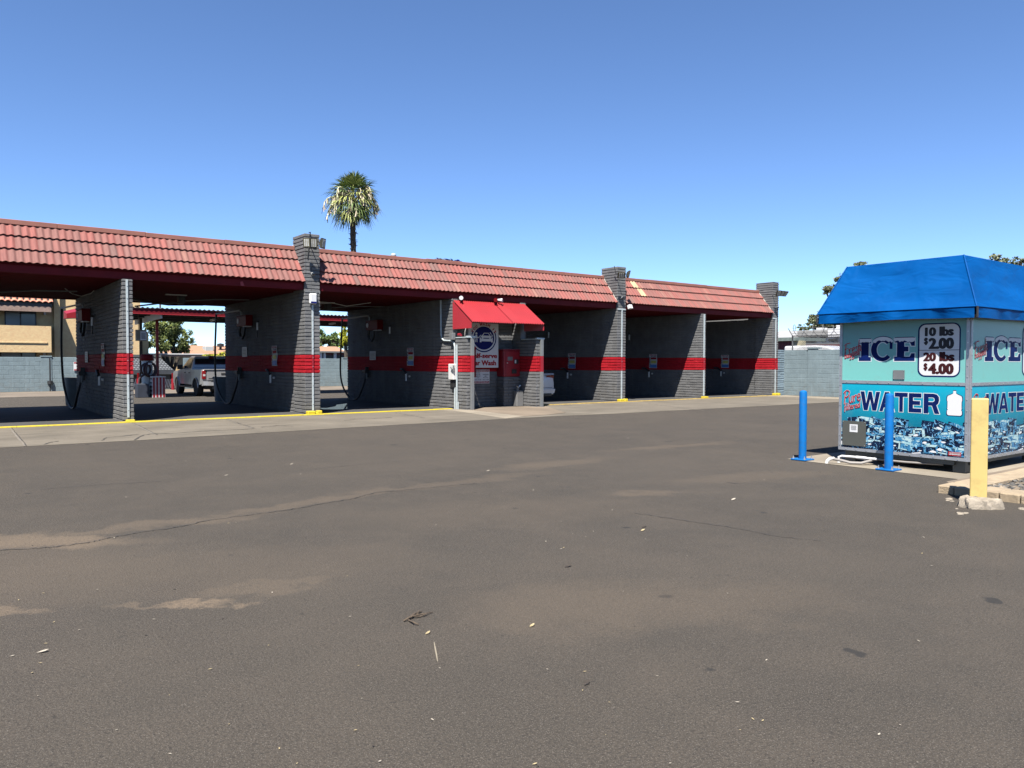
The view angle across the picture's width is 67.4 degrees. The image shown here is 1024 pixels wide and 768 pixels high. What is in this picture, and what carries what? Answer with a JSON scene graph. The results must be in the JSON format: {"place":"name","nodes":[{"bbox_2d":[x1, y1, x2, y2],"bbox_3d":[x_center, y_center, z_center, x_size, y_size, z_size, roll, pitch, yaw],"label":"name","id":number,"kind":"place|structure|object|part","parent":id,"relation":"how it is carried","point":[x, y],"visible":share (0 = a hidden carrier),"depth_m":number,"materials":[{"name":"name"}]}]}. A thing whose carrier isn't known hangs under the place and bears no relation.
{"place":"outdoors","nodes":[
{"label":"outdoors","id":0,"kind":"place"},
{"bbox_2d":[0,386,347,396],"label":"walkway","id":1,"kind":"structure","parent":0,"point":[40,394],"depth_m":37.08,"materials":[{"name":"concrete"}]},
{"bbox_2d":[171,373,174,389],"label":"traffic cone","id":2,"kind":"object","parent":1,"relation":"on","point":[172,386],"visible":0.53,"depth_m":40.89,"materials":[{"name":"red plastic"}]},
{"bbox_2d":[0,393,760,426],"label":"bay floor","id":3,"kind":"structure","parent":0,"point":[26,416],"depth_m":23.41,"materials":[{"name":"grey concrete"}]},
{"bbox_2d":[321,403,346,408],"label":"puddle","id":4,"kind":"object","parent":3,"relation":"on","point":[341,406],"visible":0.9,"depth_m":24.99,"materials":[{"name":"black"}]},
{"bbox_2d":[513,385,522,405],"bbox_3d":[0.214,0.396,26.024,0.300,0.745,0.230,-1,2,-37],"label":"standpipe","id":5,"kind":"object","parent":3,"relation":"on","point":[517,397],"visible":0.92,"depth_m":25.92,"materials":[{"name":"grey paint"}]},
{"bbox_2d":[543,373,554,397],"bbox_3d":[-0.433,-0.110,30.228,1.820,1.475,4.725,-1,2,-37],"label":"sedan","id":6,"kind":"object","parent":3,"relation":"on","point":[549,389],"visible":0.03,"depth_m":28.70,"materials":[{"name":"white paint"}]},
{"bbox_2d":[0,396,838,447],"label":"concrete apron","id":7,"kind":"object","parent":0,"point":[47,435],"visible":1,"depth_m":18.86,"materials":[{"name":"beige concrete"}]},
{"bbox_2d":[0,382,1023,767],"bbox_3d":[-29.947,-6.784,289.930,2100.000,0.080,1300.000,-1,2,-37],"label":"parking lot","id":8,"kind":"structure","parent":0,"point":[678,640],"depth_m":4.82,"materials":[{"name":"grey asphalt"}]},
{"bbox_2d":[0,356,76,391],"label":"block wall","id":9,"kind":"structure","parent":8,"relation":"on","point":[31,374],"depth_m":37.66,"materials":[{"name":"blue paint"}]},
{"bbox_2d":[64,309,75,318],"bbox_3d":[-15.230,-0.996,26.746,0.548,3.410,0.700,-1,2,-37],"label":"canopy","id":10,"kind":"object","parent":8,"relation":"on","point":[70,314],"visible":0.23,"depth_m":26.43,"materials":[{"name":"fabric"}]},
{"bbox_2d":[64,377,77,405],"bbox_3d":[-14.931,0.247,26.133,0.565,0.961,0.565,0,2,8],"label":"trash bin","id":11,"kind":"object","parent":8,"relation":"on","point":[70,385],"visible":0.45,"depth_m":25.90,"materials":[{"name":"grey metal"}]},
{"bbox_2d":[0,297,148,356],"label":"apartment building","id":12,"kind":"structure","parent":8,"relation":"on","point":[29,327],"depth_m":44.66,"materials":[{"name":"beige paint"}]},
{"bbox_2d":[4,311,35,325],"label":"window","id":13,"kind":"structure","parent":12,"relation":"in","point":[23,318],"depth_m":44.87,"materials":[{"name":"grey glass"}]},
{"bbox_2d":[135,383,148,397],"bbox_3d":[-16.181,0.288,33.574,0.464,0.610,0.500,-1,2,-37],"label":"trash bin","id":14,"kind":"object","parent":8,"relation":"on","point":[141,390],"visible":1,"depth_m":33.38,"materials":[{"name":"blue paint"}]},
{"bbox_2d":[132,355,173,389],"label":"enclosure","id":15,"kind":"object","parent":8,"relation":"on","point":[166,370],"visible":0.28,"depth_m":41.08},
{"bbox_2d":[150,376,165,397],"bbox_3d":[-15.655,0.120,33.913,0.582,0.927,0.560,-1,2,-37],"label":"striped bin","id":16,"kind":"object","parent":8,"relation":"on","point":[157,386],"visible":1,"depth_m":33.70,"materials":[{"name":"red metal"}]},
{"bbox_2d":[4,398,330,407],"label":"yellow kerb","id":17,"kind":"structure","parent":8,"relation":"on","point":[146,403],"depth_m":27.20,"materials":[{"name":"paint"}]},
{"bbox_2d":[142,321,195,381],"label":"tree","id":18,"kind":"object","parent":8,"relation":"on","point":[172,332],"visible":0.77,"depth_m":56.12,"materials":[{"name":"green plant"}]},
{"bbox_2d":[146,353,202,356],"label":"carport","id":19,"kind":"object","parent":8,"relation":"on","point":[174,355],"visible":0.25,"depth_m":51.88,"materials":[{"name":"white paint"}]},
{"bbox_2d":[159,343,225,370],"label":"house","id":20,"kind":"structure","parent":8,"relation":"on","point":[202,349],"depth_m":63.02,"materials":[{"name":"beige paint"}]},
{"bbox_2d":[173,355,225,395],"bbox_3d":[-14.539,-0.449,36.751,2.369,1.908,5.508,-1,2,-37],"label":"pickup truck","id":21,"kind":"object","parent":8,"relation":"on","point":[196,373],"visible":0.54,"depth_m":35.99,"materials":[{"name":"silver metal"}]},
{"bbox_3d":[-15.166,-0.969,36.143,0.135,0.423,0.724,-1,2,-37],"label":"rear side window","id":22,"kind":"part","parent":21,"relation":"part of","materials":[{"name":"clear glass"}]},
{"bbox_3d":[-14.190,-0.980,36.271,1.617,0.442,0.155,-1,2,-37],"label":"rear window","id":23,"kind":"part","parent":21,"relation":"part of","materials":[{"name":"black glass"}]},
{"bbox_2d":[202,351,225,355],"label":"flowering bush","id":24,"kind":"object","parent":8,"relation":"on","point":[221,353],"visible":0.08,"depth_m":50.53,"materials":[{"name":"yellow plant"}]},
{"bbox_2d":[212,377,225,400],"bbox_3d":[-10.950,0.183,28.991,0.628,0.941,0.628,0,2,8],"label":"trash bin","id":25,"kind":"object","parent":8,"relation":"on","point":[221,383],"visible":0.5,"depth_m":28.75,"materials":[{"name":"grey plastic"}]},
{"bbox_2d":[0,408,452,427],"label":"yellow kerb","id":26,"kind":"structure","parent":8,"relation":"on","point":[212,418],"depth_m":19.85,"materials":[{"name":"paint"}]},
{"bbox_2d":[132,307,346,396],"bbox_3d":[-6.203,-1.530,41.403,28.224,3.874,4.060,-1,2,-37],"label":"canopy","id":27,"kind":"object","parent":8,"relation":"on","point":[148,314],"depth_m":33.97,"materials":[{"name":"metal"}]},
{"bbox_2d":[135,314,146,340],"bbox_3d":[-16.066,-2.498,33.252,0.418,1.266,0.220,-1,2,-37],"label":"canopy sign","id":28,"kind":"object","parent":27,"relation":"hanging from","point":[140,335],"visible":0.96,"depth_m":33.19,"materials":[{"name":"metal"}]},
{"bbox_2d":[183,357,347,388],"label":"block wall","id":29,"kind":"structure","parent":8,"relation":"on","point":[329,372],"depth_m":46.99,"materials":[{"name":"blue paint"}]},
{"bbox_2d":[319,328,339,347],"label":"tree","id":30,"kind":"object","parent":8,"relation":"on","point":[332,340],"visible":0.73,"depth_m":69.36,"materials":[{"name":"green plant"}]},
{"bbox_2d":[319,346,343,358],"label":"storage building","id":31,"kind":"structure","parent":8,"relation":"on","point":[328,352],"depth_m":63.90,"materials":[{"name":"beige tile"}]},
{"bbox_2d":[337,327,347,356],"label":"tree","id":32,"kind":"object","parent":8,"relation":"on","point":[344,340],"visible":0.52,"depth_m":60.00,"materials":[{"name":"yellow plant"}]},
{"bbox_2d":[321,170,385,251],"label":"palm tree","id":33,"kind":"object","parent":8,"relation":"on","point":[355,212],"visible":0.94,"depth_m":48.89,"materials":[{"name":"green plant"}]},
{"bbox_2d":[0,218,780,421],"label":"car wash","id":34,"kind":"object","parent":8,"relation":"on","point":[689,334],"visible":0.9,"depth_m":25.40,"materials":[{"name":"grey paint"}]},
{"bbox_2d":[0,290,76,292],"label":"ceiling swivel","id":35,"kind":"object","parent":34,"relation":"attached to","point":[37,290],"visible":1,"depth_m":21.12,"materials":[{"name":"metal"}]},
{"bbox_2d":[60,303,85,408],"bbox_3d":[-13.702,-0.840,23.960,1.899,3.273,0.233,2,2,42],"label":"hose","id":36,"kind":"object","parent":34,"relation":"attached to","point":[81,373],"visible":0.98,"depth_m":24.30,"materials":[{"name":"black rubber"}]},
{"bbox_2d":[76,308,90,336],"bbox_3d":[-12.743,-1.814,22.836,0.248,0.803,1.000,-1,2,-37],"label":"coin box","id":37,"kind":"object","parent":34,"relation":"attached to","point":[83,317],"visible":1,"depth_m":22.59,"materials":[{"name":"red metal"}]},
{"bbox_2d":[85,351,87,361],"bbox_3d":[-12.863,-0.816,23.213,0.016,0.330,0.500,-1,2,-37],"label":"notice","id":38,"kind":"object","parent":34,"relation":"attached to","point":[86,356],"visible":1,"depth_m":23.15,"materials":[{"name":"white paint"}]},
{"bbox_2d":[91,315,93,333],"bbox_3d":[-12.018,-1.699,22.007,0.090,0.537,0.060,-1,2,-37],"label":"spray nozzle","id":39,"kind":"object","parent":34,"relation":"hanging from","point":[92,324],"visible":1,"depth_m":21.98,"materials":[{"name":"plastic"}]},
{"bbox_2d":[95,369,103,384],"bbox_3d":[-11.385,-0.181,21.148,0.146,0.435,0.624,-1,2,-37],"label":"wand holder","id":40,"kind":"object","parent":34,"relation":"attached to","point":[100,379],"visible":1,"depth_m":21.01,"materials":[{"name":"black metal"}]},
{"bbox_2d":[101,343,104,365],"bbox_3d":[-11.141,-0.797,20.916,0.030,0.620,0.460,-1,2,-37],"label":"poster","id":41,"kind":"object","parent":34,"relation":"attached to","point":[103,354],"visible":1,"depth_m":20.90,"materials":[{"name":"grey metal"}]},
{"bbox_2d":[133,298,202,305],"bbox_3d":[-11.767,-2.710,25.151,0.665,0.112,4.427,1,2,14],"label":"cable","id":42,"kind":"object","parent":34,"relation":"attached to","point":[170,304],"visible":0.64,"depth_m":26.45,"materials":[{"name":"black rubber"}]},
{"bbox_2d":[135,294,248,306],"bbox_3d":[-9.994,-2.558,23.652,3.462,0.332,1.142,0,2,-7],"label":"ceiling swivel","id":43,"kind":"object","parent":34,"relation":"attached to","point":[181,299],"visible":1,"depth_m":23.76,"materials":[{"name":"metal"}]},
{"bbox_2d":[214,310,241,403],"bbox_3d":[-9.909,-0.914,26.803,1.899,3.273,0.233,2,2,42],"label":"hose","id":44,"kind":"object","parent":34,"relation":"attached to","point":[238,372],"visible":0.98,"depth_m":27.06,"materials":[{"name":"black rubber"}]},
{"bbox_2d":[236,315,252,339],"bbox_3d":[-8.950,-1.888,25.678,0.248,0.803,1.000,-1,2,-37],"label":"coin box","id":45,"kind":"object","parent":34,"relation":"attached to","point":[244,321],"visible":1,"depth_m":25.50,"materials":[{"name":"red metal"}]},
{"bbox_2d":[242,347,246,356],"bbox_3d":[-9.070,-1.090,26.049,0.016,0.330,0.500,-1,2,-37],"label":"notice","id":46,"kind":"object","parent":34,"relation":"attached to","point":[244,351],"visible":1,"depth_m":26.04,"materials":[{"name":"white paint"}]},
{"bbox_2d":[265,369,274,382],"bbox_3d":[-7.592,-0.256,23.991,0.146,0.435,0.624,-1,2,-37],"label":"wand holder","id":47,"kind":"object","parent":34,"relation":"attached to","point":[268,371],"visible":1,"depth_m":23.86,"materials":[{"name":"grey metal"}]},
{"bbox_2d":[272,346,277,365],"bbox_3d":[-7.349,-0.871,23.758,0.030,0.620,0.460,-1,2,-37],"label":"poster","id":48,"kind":"object","parent":34,"relation":"attached to","point":[274,355],"visible":1,"depth_m":23.73,"materials":[{"name":"multicoloured metal"}]},
{"bbox_2d":[309,293,316,303],"bbox_3d":[-5.597,-2.397,21.605,0.210,0.300,0.123,-1,2,-37],"label":"junction box","id":49,"kind":"object","parent":34,"relation":"attached to","point":[312,298],"visible":1,"depth_m":21.55,"materials":[{"name":"white plastic"}]},
{"bbox_2d":[303,232,325,257],"bbox_3d":[-5.493,-3.893,21.406,0.543,0.746,0.512,0,2,7],"label":"floodlight","id":50,"kind":"object","parent":34,"relation":"attached to","point":[310,242],"visible":1,"depth_m":21.27,"materials":[{"name":"metal"}]},
{"bbox_2d":[320,302,370,305],"bbox_3d":[-5.914,-2.667,25.410,2.554,0.161,0.117,-1,2,-27],"label":"cable","id":51,"kind":"object","parent":34,"relation":"attached to","point":[343,305],"visible":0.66,"depth_m":25.57,"materials":[{"name":"white paint"}]},
{"bbox_2d":[320,302,384,310],"bbox_3d":[-6.154,-2.633,26.530,3.462,0.332,1.142,0,2,-7],"label":"ceiling swivel","id":52,"kind":"object","parent":34,"relation":"attached to","point":[327,307],"visible":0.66,"depth_m":26.62,"materials":[{"name":"metal"}]},
{"bbox_2d":[339,315,369,400],"bbox_3d":[-6.085,-0.989,29.669,1.899,3.273,0.233,2,2,42],"label":"hose","id":53,"kind":"object","parent":34,"relation":"attached to","point":[366,371],"visible":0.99,"depth_m":29.82,"materials":[{"name":"black rubber"}]},
{"bbox_2d":[370,351,375,359],"bbox_3d":[-5.246,-1.070,28.918,0.016,0.330,0.500,-1,2,-37],"label":"notice","id":54,"kind":"object","parent":34,"relation":"attached to","point":[372,355],"visible":1,"depth_m":28.88,"materials":[{"name":"white paint"}]},
{"bbox_2d":[366,320,382,341],"bbox_3d":[-5.126,-1.963,28.544,0.248,0.803,1.000,-1,2,-37],"label":"coin box","id":55,"kind":"object","parent":34,"relation":"attached to","point":[374,325],"visible":1,"depth_m":28.41,"materials":[{"name":"red metal"}]},
{"bbox_2d":[400,368,409,380],"bbox_3d":[-3.768,-0.330,26.857,0.146,0.435,0.624,-1,2,-37],"label":"wand holder","id":56,"kind":"object","parent":34,"relation":"attached to","point":[403,370],"visible":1,"depth_m":26.72,"materials":[{"name":"grey metal"}]},
{"bbox_2d":[407,348,413,365],"bbox_3d":[-3.524,-0.946,26.625,0.030,0.620,0.460,-1,2,-37],"label":"poster","id":57,"kind":"object","parent":34,"relation":"attached to","point":[410,355],"visible":1,"depth_m":26.60,"materials":[{"name":"multicoloured metal"}]},
{"bbox_2d":[436,257,461,261],"bbox_3d":[-2.094,-4.083,25.349,1.072,0.127,0.186,-1,2,-37],"label":"bird nest","id":58,"kind":"object","parent":34,"relation":"on","point":[448,259],"visible":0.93,"depth_m":25.28,"materials":[{"name":"white"}]},
{"bbox_2d":[440,300,458,408],"bbox_3d":[-2.007,-0.955,24.587,0.065,3.500,1.100,-1,2,-37],"label":"power conduit","id":59,"kind":"object","parent":34,"relation":"attached to","point":[456,404],"visible":0.94,"depth_m":24.30,"materials":[{"name":"metal"}]},
{"bbox_2d":[448,364,455,386],"bbox_3d":[-1.890,-0.267,24.320,0.210,0.740,0.340,-1,2,-37],"label":"switch box","id":60,"kind":"object","parent":34,"relation":"attached to","point":[452,372],"visible":1,"depth_m":24.29,"materials":[{"name":"white paint"}]},
{"bbox_2d":[449,333,461,339],"bbox_3d":[-1.781,-1.506,24.295,0.438,0.220,0.190,1,2,21],"label":"wall box","id":61,"kind":"object","parent":34,"relation":"attached to","point":[451,336],"visible":1,"depth_m":24.26,"materials":[{"name":"grey metal"}]},
{"bbox_2d":[465,322,497,367],"bbox_3d":[-1.005,-1.294,25.595,1.227,1.503,0.232,-1,2,-37],"label":"lightbox sign","id":62,"kind":"object","parent":34,"relation":"attached to","point":[486,341],"visible":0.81,"depth_m":25.56,"materials":[{"name":"white plastic"}]},
{"bbox_2d":[474,369,488,383],"bbox_3d":[-1.018,-0.249,25.749,0.640,0.475,0.031,-1,2,-37],"label":"trespass notice","id":63,"kind":"object","parent":34,"relation":"attached to","point":[482,376],"visible":0.98,"depth_m":25.76,"materials":[{"name":"white metal"}]},
{"bbox_2d":[453,300,544,330],"bbox_3d":[-0.410,-2.228,24.894,2.911,0.943,1.128,-1,2,-37],"label":"booth awning","id":64,"kind":"object","parent":34,"relation":"attached to","point":[489,312],"visible":1,"depth_m":24.73,"materials":[{"name":"red fabric"}]},
{"bbox_2d":[494,298,502,302],"bbox_3d":[-0.449,-2.754,25.326,0.307,0.140,0.300,0,2,-1],"label":"security lamp","id":65,"kind":"object","parent":64,"relation":"on","point":[496,300],"visible":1,"depth_m":25.32,"materials":[{"name":"white metal"}]},
{"bbox_2d":[497,349,519,376],"bbox_3d":[-0.105,-0.717,26.145,0.740,0.918,0.460,-1,2,-37],"label":"bill changer","id":66,"kind":"object","parent":34,"relation":"on","point":[508,362],"visible":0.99,"depth_m":25.96,"materials":[{"name":"red metal"}]},
{"bbox_2d":[506,351,519,374],"bbox_3d":[0.022,-0.702,26.010,0.580,0.820,0.016,-1,2,-37],"label":"vending machine","id":67,"kind":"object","parent":66,"relation":"in","point":[515,354],"depth_m":25.98,"materials":[{"name":"red metal"}]},
{"bbox_2d":[568,353,575,368],"bbox_3d":[2.420,-0.937,31.084,0.030,0.620,0.460,-1,2,-37],"label":"poster","id":68,"kind":"object","parent":34,"relation":"attached to","point":[571,360],"visible":1,"depth_m":31.07,"materials":[{"name":"multicoloured metal"}]},
{"bbox_2d":[614,266,630,277],"bbox_3d":[4.090,-4.164,28.569,0.672,0.494,0.579,-1,2,-37],"label":"floodlight","id":69,"kind":"object","parent":34,"relation":"attached to","point":[620,274],"visible":1,"depth_m":28.39,"materials":[{"name":"metal"}]},
{"bbox_2d":[649,354,656,367],"bbox_3d":[6.237,-1.012,33.944,0.030,0.620,0.460,-1,2,-37],"label":"poster","id":70,"kind":"object","parent":34,"relation":"attached to","point":[652,360],"visible":1,"depth_m":33.95,"materials":[{"name":"multicoloured paper"}]},
{"bbox_2d":[721,355,728,367],"bbox_3d":[10.245,-1.090,36.948,0.030,0.620,0.460,-1,2,-37],"label":"poster","id":71,"kind":"object","parent":34,"relation":"attached to","point":[724,361],"visible":1,"depth_m":36.94,"materials":[{"name":"multicoloured paper"}]},
{"bbox_2d":[772,290,787,296],"bbox_3d":[12.039,-4.078,34.570,0.767,0.273,0.503,-1,2,-37],"label":"floodlight","id":72,"kind":"object","parent":34,"relation":"attached to","point":[781,293],"visible":1,"depth_m":34.40,"materials":[{"name":"metal"}]},
{"bbox_2d":[2,444,820,549],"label":"asphalt cracks","id":73,"kind":"object","parent":8,"relation":"on","point":[332,501],"visible":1,"depth_m":7.33,"materials":[{"name":"grey asphalt"}]},
{"bbox_2d":[403,610,432,624],"bbox_3d":[-0.557,1.360,4.492,0.114,0.023,0.235,1,2,15],"label":"dry twig","id":74,"kind":"object","parent":8,"relation":"on","point":[413,615],"visible":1,"depth_m":4.50,"materials":[{"name":"brown wood"}]},
{"bbox_2d":[11,438,932,765],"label":"leaf litter","id":75,"kind":"object","parent":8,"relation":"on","point":[431,718],"visible":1,"depth_m":3.51,"materials":[{"name":"brown plant"}]},
{"bbox_2d":[444,409,522,418],"bbox_3d":[-0.902,0.879,22.407,0.930,0.062,4.420,-1,2,-31],"label":"booth pad","id":76,"kind":"object","parent":8,"relation":"on","point":[500,415],"visible":0.58,"depth_m":22.21,"materials":[{"name":"concrete"}]},
{"bbox_2d":[543,395,777,405],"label":"worn yellow kerb","id":77,"kind":"structure","parent":8,"relation":"on","point":[655,400],"depth_m":29.73,"materials":[{"name":"paint"}]},
{"bbox_2d":[777,350,783,394],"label":"block pier","id":78,"kind":"structure","parent":8,"relation":"on","point":[780,376],"depth_m":35.21,"materials":[{"name":"blue paint"}]},
{"bbox_2d":[796,324,809,329],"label":"tree","id":79,"kind":"object","parent":8,"relation":"on","point":[802,327],"visible":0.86,"depth_m":88.34,"materials":[{"name":"green plant"}]},
{"bbox_2d":[778,325,839,344],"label":"flat roofed building","id":80,"kind":"structure","parent":8,"relation":"on","point":[782,334],"depth_m":58.52,"materials":[{"name":"white paint"}]},
{"bbox_2d":[783,347,839,396],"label":"block wall","id":81,"kind":"structure","parent":8,"relation":"on","point":[812,371],"depth_m":34.16,"materials":[{"name":"blue paint"}]},
{"bbox_2d":[788,324,839,349],"bbox_3d":[16.606,-0.963,30.432,0.505,3.253,12.800,-1,2,-37],"label":"chain link fence","id":82,"kind":"object","parent":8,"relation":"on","point":[836,337],"visible":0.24,"depth_m":34.26,"materials":[{"name":"metal"}]},
{"bbox_2d":[805,311,835,329],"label":"tree","id":83,"kind":"object","parent":8,"relation":"on","point":[811,319],"visible":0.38,"depth_m":71.74,"materials":[{"name":"green plant"}]},
{"bbox_2d":[821,261,867,296],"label":"tree","id":84,"kind":"object","parent":8,"relation":"on","point":[826,289],"visible":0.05,"depth_m":63.66,"materials":[{"name":"green plant"}]},
{"bbox_2d":[790,451,1023,478],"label":"kiosk pad","id":85,"kind":"object","parent":8,"relation":"on","point":[945,470],"visible":0.25,"depth_m":11.18,"materials":[{"name":"concrete"}]},
{"bbox_2d":[791,390,813,460],"bbox_3d":[4.468,0.631,11.798,0.250,1.070,0.250,-1,2,-37],"label":"bollard","id":86,"kind":"object","parent":85,"relation":"on","point":[802,424],"visible":1,"depth_m":11.75,"materials":[{"name":"blue metal"}]},
{"bbox_2d":[825,455,943,465],"bbox_3d":[5.367,1.138,11.123,1.541,0.142,0.238,1,2,30],"label":"drain pipe","id":87,"kind":"object","parent":85,"relation":"on","point":[867,459],"visible":0.96,"depth_m":11.22,"materials":[{"name":"white plastic"}]},
{"bbox_2d":[875,393,901,471],"bbox_3d":[5.254,0.664,10.700,0.250,1.070,0.250,-1,2,-37],"label":"bollard","id":88,"kind":"object","parent":85,"relation":"on","point":[889,432],"visible":1,"depth_m":10.66,"materials":[{"name":"blue metal"}]},
{"bbox_2d":[838,314,1023,472],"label":"ice kiosk","id":89,"kind":"object","parent":85,"relation":"on","point":[934,376],"visible":0.88,"depth_m":10.86,"materials":[{"name":"metal"}]},
{"bbox_2d":[816,254,1023,324],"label":"kiosk canopy","id":90,"kind":"object","parent":89,"relation":"attached to","point":[962,286],"visible":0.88,"depth_m":10.76,"materials":[{"name":"blue fabric"}]},
{"bbox_2d":[938,468,1023,503],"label":"planter kerb","id":91,"kind":"structure","parent":8,"relation":"on","point":[960,488],"depth_m":8.76,"materials":[{"name":"beige concrete"}]},
{"bbox_2d":[957,398,1004,509],"bbox_3d":[4.855,0.740,7.997,0.409,1.174,0.381,0,2,-12],"label":"barrier post","id":92,"kind":"object","parent":8,"relation":"on","point":[977,499],"visible":0.96,"depth_m":8.02,"materials":[{"name":"yellow metal"}]},
{"bbox_2d":[947,466,1023,482],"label":"path strip","id":93,"kind":"object","parent":8,"relation":"on","point":[1007,470],"visible":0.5,"depth_m":10.21,"materials":[{"name":"concrete"}]},
{"bbox_2d":[989,253,1023,265],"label":"tree","id":94,"kind":"object","parent":8,"relation":"on","point":[994,257],"visible":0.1,"depth_m":42.77,"materials":[{"name":"green plant"}]},
{"bbox_2d":[0,0,1023,352],"label":"sky","id":95,"kind":"structure","parent":0,"point":[741,144],"materials":[{"name":"blue"}]},
{"bbox_2d":[474,406,564,415],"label":"concrete pavement","id":96,"kind":"structure","parent":0,"point":[528,411],"depth_m":23.58,"materials":[{"name":"concrete"}]},
{"bbox_2d":[778,337,825,349],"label":"storage shed","id":97,"kind":"structure","parent":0,"point":[784,342],"depth_m":49.48,"materials":[{"name":"white metal"}]},
{"bbox_2d":[776,395,838,398],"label":"walkway","id":98,"kind":"structure","parent":0,"point":[809,396],"depth_m":33.85,"materials":[{"name":"concrete"}]},
{"bbox_2d":[785,345,839,349],"bbox_3d":[16.503,-0.797,39.663,2.020,2.393,4.262,-1,2,-37],"label":"van","id":99,"kind":"object","parent":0,"point":[800,347],"visible":0.01,"depth_m":39.78,"materials":[{"name":"white paint"}]},
{"bbox_2d":[987,478,1023,489],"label":"gravel","id":100,"kind":"structure","parent":0,"point":[1017,484],"depth_m":8.93,"materials":[{"name":"grey gravel"}]}
]}

